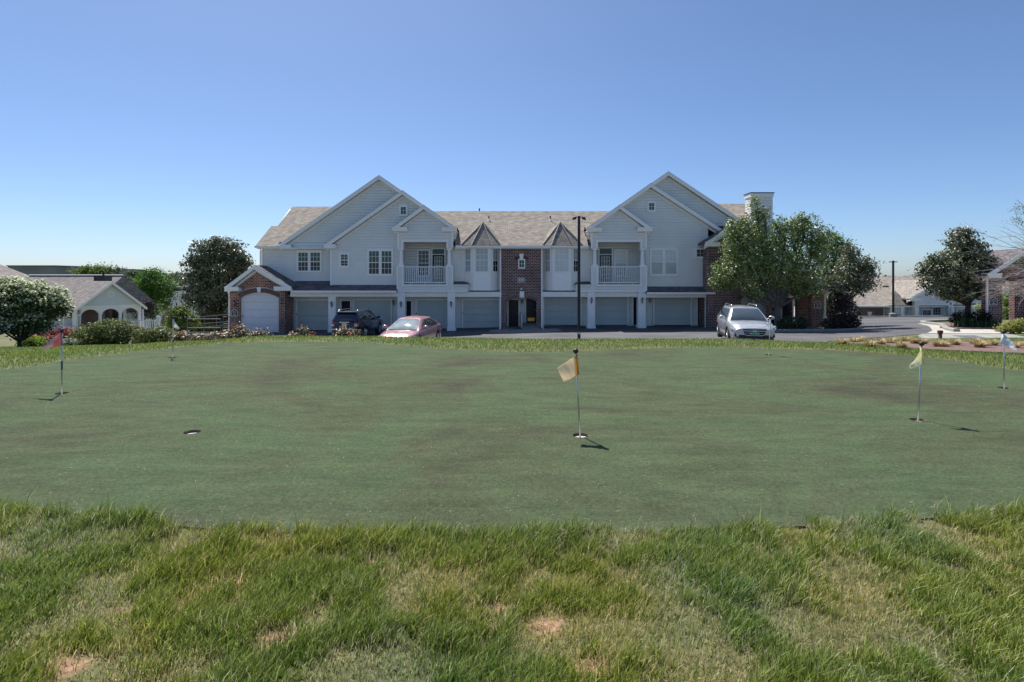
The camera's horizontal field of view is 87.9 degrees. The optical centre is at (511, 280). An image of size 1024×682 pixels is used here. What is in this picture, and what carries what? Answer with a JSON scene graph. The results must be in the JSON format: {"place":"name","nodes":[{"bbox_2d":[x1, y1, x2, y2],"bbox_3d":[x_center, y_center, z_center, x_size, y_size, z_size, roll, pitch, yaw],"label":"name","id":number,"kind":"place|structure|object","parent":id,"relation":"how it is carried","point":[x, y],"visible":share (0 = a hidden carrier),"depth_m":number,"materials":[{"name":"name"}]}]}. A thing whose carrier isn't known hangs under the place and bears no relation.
{"place":"outdoors","nodes":[
{"label":"outdoors","id":0,"kind":"place"},
{"bbox_2d":[0,278,1023,681],"bbox_3d":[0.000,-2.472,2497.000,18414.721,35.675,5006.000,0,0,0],"label":"ground","id":1,"kind":"structure","parent":0,"point":[70,668],"depth_m":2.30,"materials":[{"name":"plant"}]},
{"bbox_2d":[14,335,50,346],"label":"bush","id":2,"kind":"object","parent":1,"relation":"on","point":[31,341],"depth_m":18.92,"materials":[{"name":"green plant"}]},
{"bbox_2d":[0,274,77,346],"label":"fringe tree","id":3,"kind":"object","parent":1,"relation":"on","point":[29,305],"visible":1,"depth_m":18.17,"materials":[{"name":"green plant"}]},
{"bbox_2d":[28,332,57,343],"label":"red azalea","id":4,"kind":"object","parent":1,"relation":"on","point":[48,337],"visible":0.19,"depth_m":20.66,"materials":[{"name":"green plant"}]},
{"bbox_2d":[6,265,103,274],"bbox_3d":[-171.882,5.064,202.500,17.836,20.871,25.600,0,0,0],"label":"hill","id":5,"kind":"structure","parent":1,"relation":"on","point":[42,269],"depth_m":190.00,"materials":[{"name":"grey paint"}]},
{"bbox_2d":[44,326,75,343],"bbox_3d":[-18.251,2.236,21.473,1.175,0.950,1.155,0,0,35],"label":"red azalea","id":6,"kind":"object","parent":1,"relation":"on","point":[67,330],"visible":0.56,"depth_m":21.41,"materials":[{"name":"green plant"}]},
{"bbox_2d":[36,336,83,345],"bbox_3d":[-16.033,2.197,18.831,1.548,0.493,0.881,0,0,0],"label":"flower bed plant","id":7,"kind":"object","parent":1,"relation":"on","point":[67,343],"visible":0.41,"depth_m":18.69,"materials":[{"name":"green plant"}]},
{"bbox_2d":[0,264,163,331],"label":"clubhouse","id":8,"kind":"structure","parent":1,"relation":"on","point":[122,281],"depth_m":73.86,"materials":[{"name":"grey"}]},
{"bbox_2d":[65,262,113,273],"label":"leafy tree","id":9,"kind":"object","parent":1,"relation":"on","point":[95,269],"visible":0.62,"depth_m":108.82,"materials":[{"name":"green plant"}]},
{"bbox_2d":[41,281,146,334],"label":"pavilion","id":10,"kind":"structure","parent":1,"relation":"on","point":[96,301],"depth_m":57.13,"materials":[{"name":"grey"}]},
{"bbox_2d":[67,318,143,344],"bbox_3d":[-15.170,1.978,19.996,2.778,1.147,1.681,0,0,0],"label":"azalea hedge","id":11,"kind":"object","parent":1,"relation":"on","point":[117,331],"visible":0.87,"depth_m":19.63,"materials":[{"name":"green plant"}]},
{"bbox_2d":[100,262,126,275],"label":"leafy tree","id":12,"kind":"object","parent":1,"relation":"on","point":[118,269],"visible":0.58,"depth_m":111.86,"materials":[{"name":"green plant"}]},
{"bbox_2d":[125,269,140,281],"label":"leafy tree","id":13,"kind":"object","parent":1,"relation":"on","point":[129,273],"visible":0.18,"depth_m":259.26,"materials":[{"name":"green plant"}]},
{"bbox_2d":[128,298,156,319],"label":"leafy tree","id":14,"kind":"object","parent":1,"relation":"on","point":[150,305],"visible":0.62,"depth_m":75.14,"materials":[{"name":"green plant"}]},
{"bbox_2d":[131,265,178,314],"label":"leafy tree","id":15,"kind":"object","parent":1,"relation":"on","point":[155,288],"visible":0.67,"depth_m":94.29,"materials":[{"name":"green plant"}]},
{"bbox_2d":[130,324,180,343],"bbox_3d":[-12.705,2.064,19.000,1.954,1.042,1.036,0,0,0],"label":"azalea hedge","id":16,"kind":"object","parent":1,"relation":"on","point":[152,334],"visible":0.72,"depth_m":18.81,"materials":[{"name":"green plant"}]},
{"bbox_2d":[149,300,165,326],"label":"leafy tree","id":17,"kind":"object","parent":1,"relation":"on","point":[158,312],"visible":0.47,"depth_m":79.83,"materials":[{"name":"green plant"}]},
{"bbox_2d":[139,316,183,331],"bbox_3d":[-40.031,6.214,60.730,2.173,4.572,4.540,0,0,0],"label":"deck railing","id":18,"kind":"object","parent":1,"relation":"on","point":[157,320],"visible":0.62,"depth_m":58.50,"materials":[{"name":"white paint"}]},
{"bbox_2d":[164,305,200,333],"bbox_3d":[-22.977,2.747,36.983,2.503,2.264,1.751,0,0,-18],"label":"shrub","id":19,"kind":"object","parent":1,"relation":"on","point":[177,312],"visible":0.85,"depth_m":36.68,"materials":[{"name":"green plant"}]},
{"bbox_2d":[168,329,198,341],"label":"flowering bush","id":20,"kind":"object","parent":1,"relation":"on","point":[181,336],"visible":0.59,"depth_m":16.35,"materials":[{"name":"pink plant"}]},
{"bbox_2d":[160,284,227,325],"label":"grey house","id":21,"kind":"structure","parent":1,"relation":"on","point":[177,303],"depth_m":150.00,"materials":[{"name":"grey"}]},
{"bbox_2d":[189,329,226,340],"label":"flowering bush","id":22,"kind":"object","parent":1,"relation":"on","point":[207,336],"visible":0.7,"depth_m":16.08,"materials":[{"name":"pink plant"}]},
{"bbox_2d":[192,321,227,333],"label":"shrub","id":23,"kind":"object","parent":1,"relation":"on","point":[209,329],"visible":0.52,"depth_m":40.30,"materials":[{"name":"green plant"}]},
{"bbox_2d":[195,310,227,331],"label":"shrub","id":24,"kind":"object","parent":1,"relation":"on","point":[211,318],"visible":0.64,"depth_m":41.46,"materials":[{"name":"green plant"}]},
{"bbox_2d":[175,236,255,331],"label":"magnolia tree","id":25,"kind":"object","parent":1,"relation":"on","point":[206,261],"visible":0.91,"depth_m":43.43,"materials":[{"name":"green plant"}]},
{"bbox_2d":[220,321,249,338],"bbox_3d":[-8.434,1.649,16.257,0.882,0.813,0.867,0,0,34],"label":"flowering bush","id":26,"kind":"object","parent":1,"relation":"on","point":[232,333],"visible":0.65,"depth_m":16.10,"materials":[{"name":"pink plant"}]},
{"bbox_2d":[236,328,273,336],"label":"flowering bush","id":27,"kind":"object","parent":1,"relation":"on","point":[255,333],"visible":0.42,"depth_m":16.12,"materials":[{"name":"pink plant"}]},
{"bbox_2d":[287,325,315,335],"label":"flowering bush","id":28,"kind":"object","parent":1,"relation":"on","point":[300,331],"visible":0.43,"depth_m":16.39,"materials":[{"name":"pink plant"}]},
{"bbox_2d":[332,324,361,336],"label":"flowering bush","id":29,"kind":"object","parent":1,"relation":"on","point":[343,331],"visible":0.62,"depth_m":16.33,"materials":[{"name":"pink plant"}]},
{"bbox_2d":[224,171,775,332],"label":"apartment building","id":30,"kind":"structure","parent":1,"relation":"on","point":[388,253],"depth_m":39.05,"materials":[{"name":"paint"}]},
{"bbox_2d":[241,302,278,332],"bbox_3d":[-18.111,2.602,38.450,2.960,2.417,0.140,0,0,0],"label":"garage door","id":31,"kind":"structure","parent":30,"relation":"in","point":[254,315],"depth_m":38.44,"materials":[{"name":"white metal"}]},
{"bbox_2d":[296,250,321,272],"bbox_3d":[-15.167,-1.415,39.725,1.937,1.666,0.150,0,0,0],"label":"window","id":32,"kind":"structure","parent":30,"relation":"in","point":[307,261],"depth_m":39.70,"materials":[{"name":"white glass"}]},
{"bbox_2d":[296,299,327,330],"bbox_3d":[-14.757,2.600,39.870,2.934,2.360,0.140,0,0,0],"label":"garage door","id":33,"kind":"structure","parent":30,"relation":"in","point":[313,313],"depth_m":39.86,"materials":[{"name":"paint"}]},
{"bbox_2d":[339,253,349,267],"bbox_3d":[-12.316,-1.480,39.035,0.759,1.094,0.130,0,0,0],"label":"window","id":34,"kind":"structure","parent":30,"relation":"in","point":[344,258],"depth_m":39.01,"materials":[{"name":"white glass"}]},
{"bbox_2d":[340,300,351,310],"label":"door","id":35,"kind":"structure","parent":30,"relation":"in","point":[344,304],"depth_m":39.87,"materials":[{"name":"metal"}]},
{"bbox_2d":[352,299,391,328],"bbox_3d":[-10.486,2.570,39.870,2.963,2.360,0.140,0,0,0],"label":"garage door","id":36,"kind":"structure","parent":30,"relation":"in","point":[382,308],"depth_m":39.86,"materials":[{"name":"paint"}]},
{"bbox_2d":[367,249,393,275],"bbox_3d":[-9.677,-1.328,39.025,1.964,1.991,0.150,0,0,0],"label":"window","id":37,"kind":"structure","parent":30,"relation":"in","point":[379,261],"depth_m":39.01,"materials":[{"name":"white glass"}]},
{"bbox_2d":[399,205,407,215],"bbox_3d":[-7.981,-5.133,39.035,0.633,0.830,0.130,0,0,0],"label":"window","id":38,"kind":"structure","parent":30,"relation":"in","point":[403,209],"depth_m":38.98,"materials":[{"name":"white glass"}]},
{"bbox_2d":[406,300,412,315],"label":"door","id":39,"kind":"structure","parent":30,"relation":"in","point":[409,303],"depth_m":39.87,"materials":[{"name":"metal"}]},
{"bbox_2d":[417,249,430,276],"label":"window","id":40,"kind":"structure","parent":30,"relation":"in","point":[423,255],"depth_m":40.31,"materials":[{"name":"white glass"}]},
{"bbox_2d":[416,299,447,327],"bbox_3d":[-5.743,2.545,39.870,2.963,2.310,0.140,0,0,0],"label":"garage door","id":41,"kind":"structure","parent":30,"relation":"in","point":[437,309],"depth_m":39.86,"materials":[{"name":"paint"}]},
{"bbox_2d":[431,248,445,281],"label":"door","id":42,"kind":"structure","parent":30,"relation":"in","point":[438,255],"depth_m":40.27,"materials":[{"name":"white glass"}]},
{"bbox_2d":[462,299,498,327],"bbox_3d":[-2.293,2.525,39.870,2.949,2.270,0.140,0,0,0],"label":"garage door","id":43,"kind":"structure","parent":30,"relation":"in","point":[476,313],"depth_m":39.86,"materials":[{"name":"paint"}]},
{"bbox_2d":[463,248,499,290],"bbox_3d":[-2.254,-0.810,38.730,2.698,3.100,0.740,0,0,0],"label":"bay window","id":44,"kind":"structure","parent":30,"relation":"in","point":[481,265],"depth_m":38.40,"materials":[{"name":"white paint"}]},
{"bbox_2d":[507,298,519,325],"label":"door","id":45,"kind":"structure","parent":30,"relation":"in","point":[513,305],"depth_m":39.87,"materials":[{"name":"metal"}]},
{"bbox_2d":[525,298,535,322],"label":"door","id":46,"kind":"structure","parent":30,"relation":"in","point":[530,305],"depth_m":39.87,"materials":[{"name":"black metal"}]},
{"bbox_2d":[543,248,577,290],"bbox_3d":[3.649,-0.810,38.730,2.729,3.100,0.740,0,0,0],"label":"bay window","id":47,"kind":"structure","parent":30,"relation":"in","point":[559,264],"depth_m":38.40,"materials":[{"name":"white paint"}]},
{"bbox_2d":[544,297,581,325],"bbox_3d":[3.786,2.275,39.885,2.934,2.250,0.110,0,0,0],"label":"garage door","id":48,"kind":"structure","parent":30,"relation":"in","point":[558,311],"depth_m":39.86,"materials":[{"name":"paint"}]},
{"bbox_2d":[598,247,612,281],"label":"door","id":49,"kind":"structure","parent":30,"relation":"in","point":[605,254],"depth_m":40.27,"materials":[{"name":"white glass"}]},
{"bbox_2d":[595,297,628,325],"bbox_3d":[7.279,2.275,39.885,2.949,2.250,0.110,0,0,0],"label":"garage door","id":50,"kind":"structure","parent":30,"relation":"in","point":[609,311],"depth_m":39.86,"materials":[{"name":"paint"}]},
{"bbox_2d":[613,249,627,276],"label":"window","id":51,"kind":"structure","parent":30,"relation":"in","point":[620,255],"depth_m":40.31,"materials":[{"name":"glass"}]},
{"bbox_2d":[632,297,636,324],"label":"door","id":52,"kind":"structure","parent":30,"relation":"in","point":[634,299],"depth_m":39.87,"materials":[{"name":"metal"}]},
{"bbox_2d":[647,201,655,211],"bbox_3d":[10.257,-5.433,39.035,0.633,0.816,0.130,0,0,0],"label":"window","id":53,"kind":"structure","parent":30,"relation":"in","point":[651,205],"depth_m":38.98,"materials":[{"name":"white glass"}]},
{"bbox_2d":[649,248,677,275],"bbox_3d":[11.171,-1.363,39.025,2.159,2.088,0.150,0,0,0],"label":"window","id":54,"kind":"structure","parent":30,"relation":"in","point":[663,261],"depth_m":39.01,"materials":[{"name":"glass"}]},
{"bbox_2d":[653,298,691,325],"bbox_3d":[12.043,2.275,39.885,2.934,2.250,0.110,0,0,0],"label":"garage door","id":55,"kind":"structure","parent":30,"relation":"in","point":[666,311],"depth_m":39.86,"materials":[{"name":"paint"}]},
{"bbox_2d":[696,298,698,324],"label":"door","id":56,"kind":"structure","parent":30,"relation":"in","point":[697,299],"depth_m":39.84,"materials":[{"name":"metal"}]},
{"bbox_2d":[695,248,702,258],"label":"window","id":57,"kind":"structure","parent":30,"relation":"in","point":[698,251],"depth_m":39.02,"materials":[{"name":"white glass"}]},
{"bbox_2d":[0,342,1023,536],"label":"putting green","id":58,"kind":"object","parent":1,"relation":"on","point":[447,413],"visible":0.91,"depth_m":5.09,"materials":[{"name":"plant"}]},
{"bbox_2d":[15,349,1015,520],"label":"grass clippings","id":59,"kind":"object","parent":58,"relation":"on","point":[519,427],"depth_m":5.21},
{"bbox_2d":[572,433,587,437],"bbox_3d":[0.655,1.511,5.097,0.160,0.050,0.160,0,0,0],"label":"putting cup","id":60,"kind":"object","parent":58,"relation":"on","point":[583,435],"visible":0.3,"depth_m":5.15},
{"bbox_2d":[557,348,580,436],"bbox_3d":[0.549,1.092,5.075,0.233,0.876,0.056,0,0,-19],"label":"flagstick","id":61,"kind":"object","parent":60,"relation":"in","point":[568,370],"visible":1,"depth_m":5.07,"materials":[{"name":"fabric"}]},
{"bbox_2d":[909,418,926,421],"bbox_3d":[4.326,1.511,5.660,0.160,0.050,0.160,0,0,0],"label":"putting cup","id":62,"kind":"object","parent":58,"relation":"on","point":[920,420],"visible":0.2,"depth_m":5.71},
{"bbox_2d":[910,341,924,420],"bbox_3d":[4.305,1.091,5.643,0.183,0.878,0.054,0,0,-16],"label":"flagstick","id":63,"kind":"object","parent":62,"relation":"in","point":[918,361],"visible":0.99,"depth_m":5.65,"materials":[{"name":"fabric"}]},
{"bbox_2d":[0,334,1023,369],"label":"lawn grass","id":64,"kind":"structure","parent":1,"relation":"on","point":[28,351],"depth_m":12.23,"materials":[{"name":"plant"}]},
{"bbox_2d":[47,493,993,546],"bbox_3d":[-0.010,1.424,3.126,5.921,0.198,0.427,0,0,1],"label":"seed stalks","id":65,"kind":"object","parent":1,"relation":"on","point":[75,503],"visible":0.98,"depth_m":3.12,"materials":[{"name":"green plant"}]},
{"bbox_2d":[127,270,921,291],"bbox_3d":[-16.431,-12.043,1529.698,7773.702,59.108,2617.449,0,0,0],"label":"distant woodland","id":66,"kind":"object","parent":1,"relation":"on","point":[130,278],"visible":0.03,"depth_m":1487.64,"materials":[{"name":"green plant"}]},
{"bbox_2d":[489,328,560,332],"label":"entry walk","id":67,"kind":"structure","parent":1,"relation":"on","point":[524,331],"depth_m":36.94,"materials":[{"name":"concrete"}]},
{"bbox_2d":[572,216,585,337],"bbox_3d":[3.278,-0.011,25.964,0.680,6.275,0.208,0,0,0],"label":"lamp post","id":68,"kind":"object","parent":1,"relation":"on","point":[578,290],"visible":0.96,"depth_m":25.94,"materials":[{"name":"brown metal"}]},
{"bbox_2d":[197,316,976,341],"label":"parking lot","id":69,"kind":"structure","parent":1,"relation":"on","point":[875,327],"depth_m":34.02,"materials":[{"name":"asphalt"}]},
{"bbox_2d":[331,308,382,336],"bbox_3d":[-10.184,2.783,35.285,2.400,1.859,4.900,0,0,5],"label":"parked suv","id":70,"kind":"object","parent":69,"relation":"on","point":[364,321],"visible":0.9,"depth_m":33.28,"materials":[{"name":"blue paint"}]},
{"bbox_2d":[379,316,441,337],"bbox_3d":[-4.896,2.505,25.998,2.270,1.485,4.885,0,0,10],"label":"parked sedan","id":71,"kind":"object","parent":69,"relation":"on","point":[419,326],"visible":0.62,"depth_m":25.14,"materials":[{"name":"pink paint"}]},
{"bbox_2d":[716,303,775,339],"bbox_3d":[10.710,1.954,24.594,2.320,1.679,4.893,0,0,13],"label":"parked suv","id":72,"kind":"object","parent":69,"relation":"on","point":[747,322],"visible":0.97,"depth_m":23.41,"materials":[{"name":"grey paint"}]},
{"bbox_2d":[781,325,837,328],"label":"mulch island","id":73,"kind":"structure","parent":69,"relation":"on","point":[813,327],"depth_m":35.94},
{"bbox_2d":[700,194,841,328],"bbox_3d":[17.119,-1.180,34.754,8.986,9.033,4.166,0,0,0],"label":"pear tree","id":74,"kind":"object","parent":73,"relation":"on","point":[761,256],"visible":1,"depth_m":34.62,"materials":[{"name":"green plant"}]},
{"bbox_2d":[776,315,812,328],"bbox_3d":[18.394,2.757,34.641,2.258,1.166,1.748,0,0,0],"label":"shrub","id":75,"kind":"object","parent":73,"relation":"on","point":[798,322],"visible":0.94,"depth_m":34.33,"materials":[{"name":"green plant"}]},
{"bbox_2d":[818,291,863,328],"bbox_3d":[21.182,1.993,34.297,2.746,2.632,2.110,0,0,0],"label":"purple shrub","id":76,"kind":"object","parent":73,"relation":"on","point":[842,303],"visible":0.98,"depth_m":33.91,"materials":[{"name":"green plant"}]},
{"bbox_2d":[819,237,886,315],"bbox_3d":[22.471,0.079,35.227,4.082,6.442,2.731,0,0,0],"label":"magnolia tree","id":77,"kind":"object","parent":73,"relation":"on","point":[862,270],"visible":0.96,"depth_m":34.99,"materials":[{"name":"green plant"}]},
{"bbox_2d":[775,327,861,331],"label":"kerb","id":78,"kind":"structure","parent":69,"relation":"on","point":[816,330],"depth_m":32.80,"materials":[{"name":"concrete"}]},
{"bbox_2d":[826,315,973,316],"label":"kerb","id":79,"kind":"structure","parent":69,"relation":"on","point":[908,316],"depth_m":53.11,"materials":[{"name":"concrete"}]},
{"bbox_2d":[920,319,959,331],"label":"kerb","id":80,"kind":"structure","parent":69,"relation":"on","point":[944,326],"depth_m":35.88,"materials":[{"name":"concrete"}]},
{"bbox_2d":[780,295,793,320],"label":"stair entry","id":81,"kind":"object","parent":1,"relation":"on","point":[787,309],"visible":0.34,"depth_m":41.37,"materials":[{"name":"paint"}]},
{"bbox_2d":[780,296,793,320],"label":"door","id":82,"kind":"structure","parent":81,"relation":"in","point":[788,310],"depth_m":41.37,"materials":[{"name":"metal"}]},
{"bbox_2d":[764,269,832,325],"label":"brick portico","id":83,"kind":"structure","parent":1,"relation":"on","point":[812,310],"depth_m":38.00,"materials":[{"name":"brick"}]},
{"bbox_2d":[815,227,861,310],"bbox_3d":[23.488,-0.248,39.233,4.450,7.446,3.370,0,0,0],"label":"maple tree","id":84,"kind":"object","parent":1,"relation":"on","point":[834,257],"visible":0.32,"depth_m":39.17,"materials":[{"name":"green plant"}]},
{"bbox_2d":[889,260,897,316],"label":"lamp post","id":85,"kind":"object","parent":1,"relation":"on","point":[892,314],"visible":0.86,"depth_m":52.53,"materials":[{"name":"brown metal"}]},
{"bbox_2d":[791,277,1008,315],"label":"distant apartment building","id":86,"kind":"structure","parent":1,"relation":"on","point":[910,299],"depth_m":55.90,"materials":[{"name":"paint"}]},
{"bbox_2d":[884,306,908,315],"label":"bay window","id":87,"kind":"structure","parent":86,"relation":"in","point":[900,310],"depth_m":55.32,"materials":[{"name":"white glass"}]},
{"bbox_2d":[931,307,941,315],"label":"window","id":88,"kind":"structure","parent":86,"relation":"in","point":[936,311],"depth_m":55.89,"materials":[{"name":"white glass"}]},
{"bbox_2d":[837,341,1023,353],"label":"mulch bed","id":89,"kind":"object","parent":1,"relation":"on","point":[967,346],"visible":0.36,"depth_m":13.16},
{"bbox_2d":[924,339,952,346],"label":"dry grass tuft","id":90,"kind":"object","parent":89,"relation":"on","point":[939,343],"visible":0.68,"depth_m":13.65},
{"bbox_2d":[944,338,963,344],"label":"dry grass tuft","id":91,"kind":"object","parent":89,"relation":"on","point":[957,342],"visible":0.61,"depth_m":14.45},
{"bbox_2d":[968,339,992,347],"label":"dry grass tuft","id":92,"kind":"object","parent":89,"relation":"on","point":[981,343],"visible":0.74,"depth_m":13.20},
{"bbox_2d":[952,202,1023,304],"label":"bare tree","id":93,"kind":"object","parent":89,"relation":"on","point":[1010,282],"visible":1,"depth_m":14.02,"materials":[{"name":"grey plant"}]},
{"bbox_2d":[918,334,1023,338],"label":"kerb","id":94,"kind":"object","parent":1,"relation":"on","point":[933,336],"visible":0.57,"depth_m":21.95,"materials":[{"name":"concrete"}]},
{"bbox_2d":[918,323,1023,333],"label":"concrete walk","id":95,"kind":"structure","parent":1,"relation":"on","point":[934,328],"depth_m":29.60,"materials":[{"name":"concrete"}]},
{"bbox_2d":[940,323,1005,328],"bbox_3d":[34.243,2.905,34.150,16.085,0.283,5.700,0,0,0],"label":"mulch bed","id":96,"kind":"object","parent":1,"relation":"on","point":[953,326],"visible":0.2,"depth_m":31.89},
{"bbox_2d":[907,226,1009,321],"bbox_3d":[28.387,-0.239,33.886,5.350,6.703,3.452,0,0,0],"label":"magnolia tree","id":97,"kind":"object","parent":96,"relation":"on","point":[956,261],"visible":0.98,"depth_m":33.59,"materials":[{"name":"green plant"}]},
{"bbox_2d":[947,310,971,323],"bbox_3d":[28.039,2.438,33.227,1.480,1.164,1.095,0,0,21],"label":"clipped yew","id":98,"kind":"object","parent":96,"relation":"on","point":[958,316],"visible":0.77,"depth_m":33.15,"materials":[{"name":"green plant"}]},
{"bbox_2d":[967,309,995,326],"bbox_3d":[28.720,2.375,32.611,1.480,1.254,1.054,0,0,11],"label":"clipped yew","id":99,"kind":"object","parent":96,"relation":"on","point":[982,315],"visible":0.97,"depth_m":32.47,"materials":[{"name":"green plant"}]},
{"bbox_2d":[969,248,1023,324],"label":"brick portico","id":100,"kind":"structure","parent":1,"relation":"on","point":[993,303],"depth_m":33.00,"materials":[{"name":"brick"}]},
{"bbox_2d":[1002,291,1008,319],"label":"garden bush","id":101,"kind":"object","parent":1,"relation":"on","point":[1005,311],"visible":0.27,"depth_m":43.87,"materials":[{"name":"green plant"}]},
{"bbox_2d":[992,318,1023,333],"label":"spirea bush","id":102,"kind":"object","parent":1,"relation":"on","point":[1013,326],"visible":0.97,"depth_m":27.32,"materials":[{"name":"green plant"}]},
{"bbox_2d":[0,0,1023,276],"label":"sky","id":103,"kind":"structure","parent":0,"point":[132,132],"materials":[{"name":"blue"}]},
{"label":"ramp landing","id":104,"kind":"structure","parent":0,"visible":0},
{"bbox_2d":[187,314,229,333],"bbox_3d":[-21.562,3.118,37.884,2.577,1.392,6.234,0,0,-28],"label":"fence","id":105,"kind":"object","parent":104,"relation":"on","point":[204,323],"visible":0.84,"depth_m":36.35,"materials":[{"name":"paint"}]},
{"bbox_3d":[-5.935,1.511,7.000,0.160,0.050,0.160,0,0,0],"label":"putting cup","id":106,"kind":"object","parent":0,"visible":0},
{"bbox_2d":[41,329,63,393],"bbox_3d":[-6.042,1.084,6.973,0.263,0.892,0.053,0,0,-12],"label":"flagstick","id":107,"kind":"object","parent":106,"relation":"in","point":[57,340],"visible":1,"depth_m":6.99,"materials":[{"name":"fabric"}]},
{"bbox_3d":[-6.549,1.511,10.244,0.160,0.050,0.160,0,0,0],"label":"putting cup","id":108,"kind":"object","parent":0,"visible":0},
{"bbox_2d":[172,316,178,357],"bbox_3d":[-6.475,1.113,10.216,0.174,0.835,0.054,0,0,23],"label":"flagstick","id":109,"kind":"object","parent":108,"relation":"in","point":[174,325],"visible":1,"depth_m":10.23,"materials":[{"name":"fabric"}]},
{"bbox_3d":[5.129,1.511,10.606,0.160,0.050,0.160,0,0,0],"label":"putting cup","id":110,"kind":"object","parent":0,"visible":0},
{"bbox_2d":[764,316,771,354],"bbox_3d":[5.100,1.125,10.592,0.176,0.811,0.053,0,0,-13],"label":"flagstick","id":111,"kind":"object","parent":110,"relation":"in","point":[767,326],"visible":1,"depth_m":10.59,"materials":[{"name":"fabric"}]},
{"bbox_3d":[6.808,1.511,7.343,0.160,0.050,0.160,0,0,0],"label":"putting cup","id":112,"kind":"object","parent":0,"visible":0},
{"bbox_2d":[999,330,1017,388],"bbox_3d":[6.854,1.110,7.319,0.226,0.840,0.066,0,0,17],"label":"flagstick","id":113,"kind":"object","parent":112,"relation":"in","point":[1005,340],"visible":1,"depth_m":7.33,"materials":[{"name":"fabric"}]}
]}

